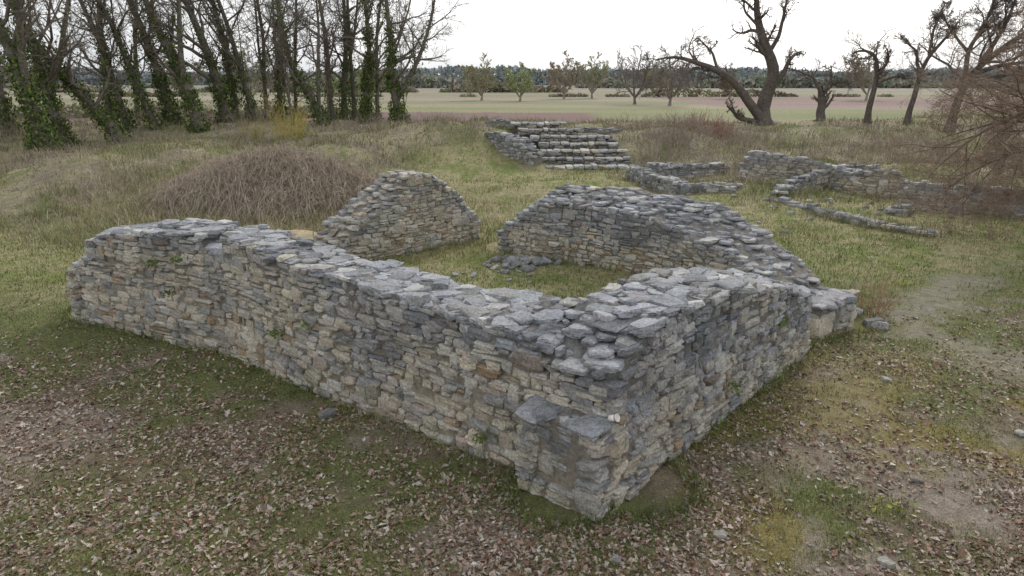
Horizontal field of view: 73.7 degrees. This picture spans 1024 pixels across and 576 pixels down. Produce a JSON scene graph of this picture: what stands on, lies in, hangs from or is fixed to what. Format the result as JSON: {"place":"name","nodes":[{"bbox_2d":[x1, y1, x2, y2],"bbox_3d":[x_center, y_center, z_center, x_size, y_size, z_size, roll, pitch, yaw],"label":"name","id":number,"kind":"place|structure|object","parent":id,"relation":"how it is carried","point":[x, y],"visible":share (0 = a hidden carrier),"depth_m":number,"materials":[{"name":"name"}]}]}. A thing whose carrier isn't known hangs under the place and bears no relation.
{"place":"outdoors","nodes":[
{"label":"outdoors","id":0,"kind":"place"},
{"bbox_2d":[94,119,921,263],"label":"meadow grass","id":1,"kind":"structure","parent":0,"point":[553,178],"depth_m":23.43,"materials":[{"name":"plant"}]},
{"bbox_2d":[0,80,1023,575],"bbox_3d":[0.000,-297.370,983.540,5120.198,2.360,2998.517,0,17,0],"label":"ground","id":2,"kind":"structure","parent":0,"point":[928,298],"depth_m":9.27,"materials":[{"name":"plant"}]},
{"bbox_2d":[0,21,38,137],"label":"ivy covered tree","id":3,"kind":"object","parent":2,"relation":"on","point":[5,108],"visible":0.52,"depth_m":34.85,"materials":[{"name":"green plant"}]},
{"bbox_2d":[0,120,89,145],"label":"dry brush shrub","id":4,"kind":"object","parent":2,"relation":"on","point":[16,135],"visible":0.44,"depth_m":32.46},
{"bbox_2d":[0,0,96,151],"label":"ivy covered tree","id":5,"kind":"object","parent":2,"relation":"on","point":[38,124],"visible":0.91,"depth_m":28.59,"materials":[{"name":"green plant"}]},
{"bbox_2d":[7,107,99,138],"bbox_3d":[-24.853,-8.948,36.794,5.288,1.773,6.221,-10,20,-30],"label":"bush","id":6,"kind":"object","parent":2,"relation":"on","point":[75,126],"visible":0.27,"depth_m":37.01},
{"bbox_2d":[0,0,113,147],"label":"ivy covered tree","id":7,"kind":"object","parent":2,"relation":"on","point":[48,87],"visible":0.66,"depth_m":31.47,"materials":[{"name":"green plant"}]},
{"bbox_2d":[0,0,133,144],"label":"ivy covered tree","id":8,"kind":"object","parent":2,"relation":"on","point":[102,118],"visible":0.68,"depth_m":32.73,"materials":[{"name":"green plant"}]},
{"bbox_2d":[53,0,139,131],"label":"ivy covered tree","id":9,"kind":"object","parent":2,"relation":"on","point":[122,113],"visible":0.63,"depth_m":36.13,"materials":[{"name":"green plant"}]},
{"bbox_2d":[64,0,132,123],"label":"ivy covered tree","id":10,"kind":"object","parent":2,"relation":"on","point":[106,101],"visible":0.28,"depth_m":39.24,"materials":[{"name":"green plant"}]},
{"bbox_2d":[42,0,165,130],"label":"ivy covered tree","id":11,"kind":"object","parent":2,"relation":"on","point":[150,117],"visible":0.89,"depth_m":36.01,"materials":[{"name":"green plant"}]},
{"bbox_2d":[76,6,145,120],"bbox_3d":[-23.290,-12.943,39.342,3.924,7.519,2.664,-11,20,-33],"label":"bare sapling tree","id":12,"kind":"object","parent":2,"relation":"on","point":[119,76],"visible":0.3,"depth_m":39.68,"materials":[{"name":"brown plant"}]},
{"bbox_2d":[92,123,191,147],"bbox_3d":[-17.056,-6.959,31.349,4.472,1.249,4.257,14,22,38],"label":"dry brush shrub","id":13,"kind":"object","parent":2,"relation":"on","point":[157,137],"visible":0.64,"depth_m":31.64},
{"bbox_2d":[106,0,183,121],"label":"bare tree","id":14,"kind":"object","parent":2,"relation":"on","point":[135,54],"visible":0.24,"depth_m":43.81,"materials":[{"name":"brown plant"}]},
{"bbox_2d":[111,0,187,124],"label":"ivy covered tree","id":15,"kind":"object","parent":2,"relation":"on","point":[162,85],"visible":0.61,"depth_m":38.11,"materials":[{"name":"green plant"}]},
{"bbox_2d":[114,0,216,132],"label":"ivy covered tree","id":16,"kind":"object","parent":2,"relation":"on","point":[176,68],"visible":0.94,"depth_m":36.02,"materials":[{"name":"green plant"}]},
{"bbox_2d":[132,100,220,125],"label":"dry brush shrub","id":17,"kind":"object","parent":2,"relation":"on","point":[206,115],"visible":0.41,"depth_m":40.77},
{"bbox_2d":[8,101,351,117],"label":"distant hedge","id":18,"kind":"object","parent":2,"relation":"on","point":[74,111],"visible":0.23,"depth_m":74.46,"materials":[{"name":"green plant"}]},
{"bbox_2d":[158,49,206,95],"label":"tree","id":19,"kind":"object","parent":2,"relation":"on","point":[196,75],"visible":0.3,"depth_m":124.50,"materials":[{"name":"green plant"}]},
{"bbox_2d":[128,0,243,122],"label":"ivy covered tree","id":20,"kind":"object","parent":2,"relation":"on","point":[219,88],"visible":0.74,"depth_m":39.90,"materials":[{"name":"green plant"}]},
{"bbox_2d":[171,0,252,120],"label":"ivy covered tree","id":21,"kind":"object","parent":2,"relation":"on","point":[230,83],"visible":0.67,"depth_m":41.53,"materials":[{"name":"green plant"}]},
{"bbox_2d":[196,0,265,121],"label":"bare tree","id":22,"kind":"object","parent":2,"relation":"on","point":[247,92],"visible":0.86,"depth_m":41.52,"materials":[{"name":"brown plant"}]},
{"bbox_2d":[227,0,261,119],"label":"bare sapling tree","id":23,"kind":"object","parent":2,"relation":"on","point":[248,56],"visible":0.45,"depth_m":46.24,"materials":[{"name":"brown plant"}]},
{"bbox_2d":[220,37,272,98],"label":"tree","id":24,"kind":"object","parent":2,"relation":"on","point":[255,65],"visible":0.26,"depth_m":114.02,"materials":[{"name":"green plant"}]},
{"bbox_2d":[236,117,265,139],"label":"yellow twig shrub","id":25,"kind":"object","parent":2,"relation":"on","point":[257,131],"visible":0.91,"depth_m":34.69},
{"bbox_2d":[222,0,290,119],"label":"bare tree","id":26,"kind":"object","parent":2,"relation":"on","point":[262,62],"visible":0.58,"depth_m":43.66,"materials":[{"name":"brown plant"}]},
{"bbox_2d":[223,126,298,146],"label":"dry brush shrub","id":27,"kind":"object","parent":2,"relation":"on","point":[269,141],"visible":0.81,"depth_m":32.33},
{"bbox_2d":[222,100,301,127],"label":"dry brush shrub","id":28,"kind":"object","parent":2,"relation":"on","point":[266,118],"visible":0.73,"depth_m":39.55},
{"bbox_2d":[251,0,303,104],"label":"bare sapling tree","id":29,"kind":"object","parent":2,"relation":"on","point":[281,61],"visible":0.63,"depth_m":40.19,"materials":[{"name":"brown plant"}]},
{"bbox_2d":[252,88,310,139],"bbox_3d":[-11.212,-8.715,34.029,2.393,2.710,2.692,8,19,25],"label":"yellow twig shrub","id":30,"kind":"object","parent":2,"relation":"on","point":[294,127],"visible":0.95,"depth_m":34.08,"materials":[{"name":"plant"}]},
{"bbox_2d":[0,140,566,266],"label":"bramble thicket","id":31,"kind":"object","parent":2,"relation":"on","point":[271,177],"visible":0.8,"depth_m":20.12,"materials":[{"name":"brown plant"}]},
{"bbox_2d":[234,0,340,121],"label":"ivy covered tree","id":32,"kind":"object","parent":2,"relation":"on","point":[281,98],"visible":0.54,"depth_m":42.78,"materials":[{"name":"green plant"}]},
{"bbox_2d":[263,3,318,125],"bbox_3d":[-12.662,-12.859,39.469,3.694,6.983,2.349,6,18,20],"label":"bare sapling tree","id":33,"kind":"object","parent":2,"relation":"on","point":[285,65],"visible":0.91,"depth_m":39.46,"materials":[{"name":"brown plant"}]},
{"bbox_2d":[238,0,345,125],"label":"bare tree","id":34,"kind":"object","parent":2,"relation":"on","point":[300,81],"visible":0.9,"depth_m":39.79,"materials":[{"name":"brown plant"}]},
{"bbox_2d":[243,0,353,120],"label":"bare tree","id":35,"kind":"object","parent":2,"relation":"on","point":[295,93],"visible":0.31,"depth_m":44.72,"materials":[{"name":"brown plant"}]},
{"bbox_2d":[285,0,347,119],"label":"bare tree","id":36,"kind":"object","parent":2,"relation":"on","point":[332,105],"visible":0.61,"depth_m":42.93,"materials":[{"name":"brown plant"}]},
{"bbox_2d":[304,0,337,120],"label":"bare sapling tree","id":37,"kind":"object","parent":2,"relation":"on","point":[328,74],"visible":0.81,"depth_m":41.91,"materials":[{"name":"brown plant"}]},
{"bbox_2d":[77,223,575,470],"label":"stone wall","id":38,"kind":"structure","parent":2,"relation":"on","point":[477,394],"depth_m":8.59,"materials":[{"name":"stone"}]},
{"bbox_2d":[294,0,378,120],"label":"bare tree","id":39,"kind":"object","parent":2,"relation":"on","point":[353,94],"visible":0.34,"depth_m":44.94,"materials":[{"name":"brown plant"}]},
{"bbox_2d":[292,0,394,119],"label":"ivy covered tree","id":40,"kind":"object","parent":2,"relation":"on","point":[344,83],"visible":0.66,"depth_m":43.57,"materials":[{"name":"green plant"}]},
{"bbox_2d":[65,218,632,499],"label":"stones","id":41,"kind":"object","parent":2,"relation":"on","point":[460,308],"visible":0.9,"depth_m":8.49,"materials":[{"name":"stone"}]},
{"bbox_2d":[335,111,401,129],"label":"dry brush shrub","id":42,"kind":"object","parent":2,"relation":"on","point":[373,123],"visible":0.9,"depth_m":37.83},
{"bbox_2d":[319,0,425,123],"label":"ivy covered tree","id":43,"kind":"object","parent":2,"relation":"on","point":[367,86],"visible":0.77,"depth_m":41.65,"materials":[{"name":"green plant"}]},
{"bbox_2d":[313,172,472,258],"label":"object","id":44,"kind":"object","parent":2,"relation":"on","point":[387,194],"visible":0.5,"depth_m":15.88,"materials":[{"name":"stone"}]},
{"bbox_2d":[317,170,480,260],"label":"stones","id":45,"kind":"object","parent":2,"relation":"on","point":[458,218],"visible":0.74,"depth_m":16.04,"materials":[{"name":"stone"}]},
{"bbox_2d":[380,2,420,117],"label":"ivy","id":46,"kind":"object","parent":2,"relation":"on","point":[402,80],"visible":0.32,"depth_m":49.30,"materials":[{"name":"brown plant"}]},
{"bbox_2d":[353,0,452,122],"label":"bare tree","id":47,"kind":"object","parent":2,"relation":"on","point":[377,80],"visible":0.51,"depth_m":44.65,"materials":[{"name":"brown plant"}]},
{"bbox_2d":[357,0,468,124],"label":"ivy covered tree","id":48,"kind":"object","parent":2,"relation":"on","point":[392,76],"visible":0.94,"depth_m":39.72,"materials":[{"name":"green plant"}]},
{"bbox_2d":[417,434,489,483],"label":"dead weed stems","id":49,"kind":"object","parent":2,"relation":"on","point":[452,460],"visible":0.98,"depth_m":7.33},
{"bbox_2d":[437,110,489,139],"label":"dry brush shrub","id":50,"kind":"object","parent":2,"relation":"on","point":[470,123],"visible":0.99,"depth_m":32.97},
{"bbox_2d":[460,52,500,99],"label":"tree","id":51,"kind":"object","parent":2,"relation":"on","point":[474,80],"visible":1,"depth_m":133.54,"materials":[{"name":"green plant"}]},
{"bbox_2d":[88,86,893,96],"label":"distant hedge","id":52,"kind":"object","parent":2,"relation":"on","point":[755,93],"visible":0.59,"depth_m":162.39,"materials":[{"name":"green plant"}]},
{"bbox_2d":[2,162,1018,575],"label":"stones","id":53,"kind":"object","parent":2,"relation":"on","point":[482,490],"visible":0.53,"depth_m":6.90,"materials":[{"name":"stone"}]},
{"bbox_2d":[0,64,1022,84],"bbox_3d":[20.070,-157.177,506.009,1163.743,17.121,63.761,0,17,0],"label":"distant woodland","id":54,"kind":"object","parent":2,"relation":"on","point":[449,71],"visible":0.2,"depth_m":484.45,"materials":[{"name":"green plant"}]},
{"bbox_2d":[0,110,1023,253],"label":"dry grass","id":55,"kind":"structure","parent":2,"relation":"on","point":[382,128],"depth_m":29.66,"materials":[{"name":"plant"}]},
{"bbox_2d":[0,274,1023,575],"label":"fallen leaves","id":56,"kind":"object","parent":2,"relation":"on","point":[510,540],"depth_m":6.75,"materials":[{"name":"plant"}]},
{"bbox_2d":[3,72,1022,87],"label":"distant woodland","id":57,"kind":"object","parent":2,"relation":"on","point":[441,81],"visible":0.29,"depth_m":322.86,"materials":[{"name":"green plant"}]},
{"bbox_2d":[485,132,541,165],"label":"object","id":58,"kind":"object","parent":2,"relation":"on","point":[537,161],"visible":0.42,"depth_m":31.54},
{"bbox_2d":[4,72,1023,91],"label":"distant hedge","id":59,"kind":"object","parent":2,"relation":"on","point":[497,88],"visible":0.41,"depth_m":217.09,"materials":[{"name":"green plant"}]},
{"bbox_2d":[486,131,543,166],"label":"stones","id":60,"kind":"object","parent":2,"relation":"on","point":[515,142],"visible":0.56,"depth_m":31.54,"materials":[{"name":"stone"}]},
{"bbox_2d":[501,61,538,100],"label":"tree","id":61,"kind":"object","parent":2,"relation":"on","point":[510,80],"visible":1,"depth_m":129.04,"materials":[{"name":"green plant"}]},
{"bbox_2d":[541,50,583,98],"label":"tree","id":62,"kind":"object","parent":2,"relation":"on","point":[552,72],"visible":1,"depth_m":142.68,"materials":[{"name":"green plant"}]},
{"bbox_2d":[107,157,1023,569],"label":"fallen rubble stones","id":63,"kind":"object","parent":2,"relation":"on","point":[529,263],"visible":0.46,"depth_m":14.72,"materials":[{"name":"stone"}]},
{"bbox_2d":[510,121,636,169],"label":"ruined stone steps","id":64,"kind":"structure","parent":2,"relation":"on","point":[561,149],"depth_m":33.26,"materials":[{"name":"stone"}]},
{"bbox_2d":[513,390,661,521],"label":"corner pier","id":65,"kind":"structure","parent":2,"relation":"on","point":[577,443],"depth_m":6.58,"materials":[{"name":"stone"}]},
{"bbox_2d":[576,52,609,97],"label":"tree","id":66,"kind":"object","parent":2,"relation":"on","point":[589,78],"visible":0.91,"depth_m":147.67,"materials":[{"name":"green plant"}]},
{"bbox_2d":[571,127,621,133],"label":"stones","id":67,"kind":"object","parent":2,"relation":"on","point":[600,130],"visible":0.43,"depth_m":37.55,"materials":[{"name":"stone"}]},
{"bbox_2d":[602,110,658,133],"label":"dry brush shrub","id":68,"kind":"object","parent":2,"relation":"on","point":[619,123],"visible":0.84,"depth_m":37.86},
{"bbox_2d":[609,43,663,103],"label":"tree","id":69,"kind":"object","parent":2,"relation":"on","point":[646,69],"visible":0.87,"depth_m":111.93,"materials":[{"name":"brown plant"}]},
{"bbox_2d":[632,141,676,165],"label":"dry brush shrub","id":70,"kind":"object","parent":2,"relation":"on","point":[646,152],"visible":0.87,"depth_m":31.54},
{"bbox_2d":[629,112,692,148],"bbox_3d":[7.173,-7.719,33.226,2.860,1.988,2.970,-11,20,-33],"label":"dry brush shrub","id":71,"kind":"object","parent":2,"relation":"on","point":[661,129],"visible":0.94,"depth_m":33.20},
{"bbox_2d":[534,267,812,501],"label":"stones","id":72,"kind":"object","parent":2,"relation":"on","point":[679,404],"visible":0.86,"depth_m":7.49,"materials":[{"name":"stone"}]},
{"bbox_2d":[647,44,699,105],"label":"tree","id":73,"kind":"object","parent":2,"relation":"on","point":[681,85],"visible":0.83,"depth_m":106.48,"materials":[{"name":"brown plant"}]},
{"bbox_2d":[544,270,805,468],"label":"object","id":74,"kind":"object","parent":2,"relation":"on","point":[577,348],"visible":0.18,"depth_m":7.21,"materials":[{"name":"stone"}]},
{"bbox_2d":[500,184,851,293],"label":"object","id":75,"kind":"object","parent":2,"relation":"on","point":[658,220],"visible":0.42,"depth_m":14.05,"materials":[{"name":"stone"}]},
{"bbox_2d":[496,184,860,295],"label":"stones","id":76,"kind":"object","parent":2,"relation":"on","point":[606,232],"visible":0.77,"depth_m":14.53,"materials":[{"name":"stone"}]},
{"bbox_2d":[628,170,734,194],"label":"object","id":77,"kind":"object","parent":2,"relation":"on","point":[667,182],"visible":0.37,"depth_m":24.79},
{"bbox_2d":[647,163,719,178],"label":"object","id":78,"kind":"object","parent":2,"relation":"on","point":[658,171],"visible":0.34,"depth_m":29.30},
{"bbox_2d":[625,166,743,194],"label":"stones","id":79,"kind":"object","parent":2,"relation":"on","point":[674,181],"visible":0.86,"depth_m":24.83,"materials":[{"name":"stone"}]},
{"bbox_2d":[641,162,729,180],"label":"stones","id":80,"kind":"object","parent":2,"relation":"on","point":[692,169],"visible":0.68,"depth_m":29.26,"materials":[{"name":"stone"}]},
{"bbox_2d":[653,109,722,135],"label":"dry brush shrub","id":81,"kind":"object","parent":2,"relation":"on","point":[686,124],"visible":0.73,"depth_m":34.86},
{"bbox_2d":[662,122,725,154],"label":"dry brush shrub","id":82,"kind":"object","parent":2,"relation":"on","point":[708,138],"visible":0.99,"depth_m":32.30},
{"bbox_2d":[681,106,734,140],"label":"red twig shrub","id":83,"kind":"object","parent":2,"relation":"on","point":[715,129],"visible":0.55,"depth_m":36.60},
{"bbox_2d":[642,0,805,125],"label":"old broken oak tree","id":84,"kind":"object","parent":2,"relation":"on","point":[760,111],"visible":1,"depth_m":43.67,"materials":[{"name":"brown plant"}]},
{"bbox_2d":[714,62,739,98],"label":"tree","id":85,"kind":"object","parent":2,"relation":"on","point":[726,86],"visible":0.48,"depth_m":142.76,"materials":[{"name":"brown plant"}]},
{"bbox_2d":[714,132,775,155],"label":"dry brush shrub","id":86,"kind":"object","parent":2,"relation":"on","point":[742,146],"visible":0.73,"depth_m":32.21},
{"bbox_2d":[489,118,1023,235],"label":"grass on ruins","id":87,"kind":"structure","parent":2,"relation":"on","point":[701,162],"depth_m":24.33,"materials":[{"name":"plant"}]},
{"bbox_2d":[718,121,798,147],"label":"dry brush shrub","id":88,"kind":"object","parent":2,"relation":"on","point":[749,138],"visible":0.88,"depth_m":36.01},
{"bbox_2d":[769,169,830,195],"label":"stones","id":89,"kind":"object","parent":2,"relation":"on","point":[809,178],"visible":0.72,"depth_m":24.10,"materials":[{"name":"stone"}]},
{"bbox_2d":[789,57,850,120],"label":"pollarded tree","id":90,"kind":"object","parent":2,"relation":"on","point":[823,103],"visible":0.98,"depth_m":44.22,"materials":[{"name":"brown plant"}]},
{"bbox_2d":[742,154,903,198],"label":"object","id":91,"kind":"object","parent":2,"relation":"on","point":[794,169],"visible":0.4,"depth_m":25.56,"materials":[{"name":"stone"}]},
{"bbox_2d":[737,150,916,198],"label":"stones","id":92,"kind":"object","parent":2,"relation":"on","point":[839,174],"visible":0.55,"depth_m":25.11,"materials":[{"name":"stone"}]},
{"bbox_2d":[808,288,856,339],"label":"stone block pier","id":93,"kind":"structure","parent":2,"relation":"on","point":[833,311],"depth_m":11.16,"materials":[{"name":"stone"}]},
{"bbox_2d":[795,141,881,163],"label":"dry brush shrub","id":94,"kind":"object","parent":2,"relation":"on","point":[839,157],"visible":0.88,"depth_m":31.41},
{"bbox_2d":[793,120,891,155],"bbox_3d":[17.040,-7.795,35.302,4.708,1.690,4.692,0,17,0],"label":"dry brush shrub","id":95,"kind":"object","parent":2,"relation":"on","point":[837,137],"visible":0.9,"depth_m":35.21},
{"bbox_2d":[770,197,923,233],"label":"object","id":96,"kind":"object","parent":2,"relation":"on","point":[832,213],"visible":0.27,"depth_m":20.08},
{"bbox_2d":[763,196,944,236],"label":"stones","id":97,"kind":"object","parent":2,"relation":"on","point":[819,210],"visible":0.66,"depth_m":19.68,"materials":[{"name":"stone"}]},
{"bbox_2d":[836,162,884,170],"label":"stones","id":98,"kind":"object","parent":2,"relation":"on","point":[856,165],"visible":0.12,"depth_m":27.78,"materials":[{"name":"stone"}]},
{"bbox_2d":[842,41,890,99],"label":"tree","id":99,"kind":"object","parent":2,"relation":"on","point":[854,67],"visible":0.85,"depth_m":133.71,"materials":[{"name":"brown plant"}]},
{"bbox_2d":[833,24,916,123],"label":"bare tree","id":100,"kind":"object","parent":2,"relation":"on","point":[870,102],"visible":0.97,"depth_m":42.83,"materials":[{"name":"brown plant"}]},
{"bbox_2d":[850,264,906,317],"bbox_3d":[6.470,0.050,12.073,0.830,0.950,0.807,0,17,0],"label":"dry shrub","id":101,"kind":"object","parent":2,"relation":"on","point":[880,302],"visible":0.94,"depth_m":12.07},
{"bbox_2d":[854,488,921,536],"bbox_3d":[3.620,2.161,6.490,0.570,0.427,0.648,0,17,0],"label":"leafy weed","id":102,"kind":"object","parent":2,"relation":"on","point":[889,507],"visible":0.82,"depth_m":6.49,"materials":[{"name":"green plant"}]},
{"bbox_2d":[884,203,914,216],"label":"stones","id":103,"kind":"object","parent":2,"relation":"on","point":[889,207],"visible":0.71,"depth_m":20.93,"materials":[{"name":"stone"}]},
{"bbox_2d":[870,121,963,156],"bbox_3d":[20.912,-7.777,35.248,4.442,1.884,4.627,0,17,0],"label":"dry brush shrub","id":104,"kind":"object","parent":2,"relation":"on","point":[911,141],"visible":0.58,"depth_m":35.21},
{"bbox_2d":[873,144,969,165],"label":"dry brush shrub","id":105,"kind":"object","parent":2,"relation":"on","point":[885,157],"visible":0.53,"depth_m":31.83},
{"bbox_2d":[838,0,1023,240],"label":"drooping tree","id":106,"kind":"object","parent":2,"relation":"on","point":[1013,105],"visible":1,"depth_m":18.31,"materials":[{"name":"brown plant"}]},
{"bbox_2d":[893,0,977,124],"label":"bare tree","id":107,"kind":"object","parent":2,"relation":"on","point":[908,115],"visible":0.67,"depth_m":41.57,"materials":[{"name":"brown plant"}]},
{"bbox_2d":[895,0,1023,132],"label":"bare tree","id":108,"kind":"object","parent":2,"relation":"on","point":[995,17],"visible":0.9,"depth_m":37.54,"materials":[{"name":"brown plant"}]},
{"bbox_2d":[897,180,1023,218],"label":"stones","id":109,"kind":"object","parent":2,"relation":"on","point":[996,212],"visible":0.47,"depth_m":21.04,"materials":[{"name":"stone"}]},
{"bbox_2d":[898,182,1023,217],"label":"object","id":110,"kind":"object","parent":2,"relation":"on","point":[916,188],"visible":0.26,"depth_m":21.12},
{"bbox_2d":[0,0,1023,75],"label":"sky","id":111,"kind":"structure","parent":0,"point":[535,33],"materials":[{"name":"white"}]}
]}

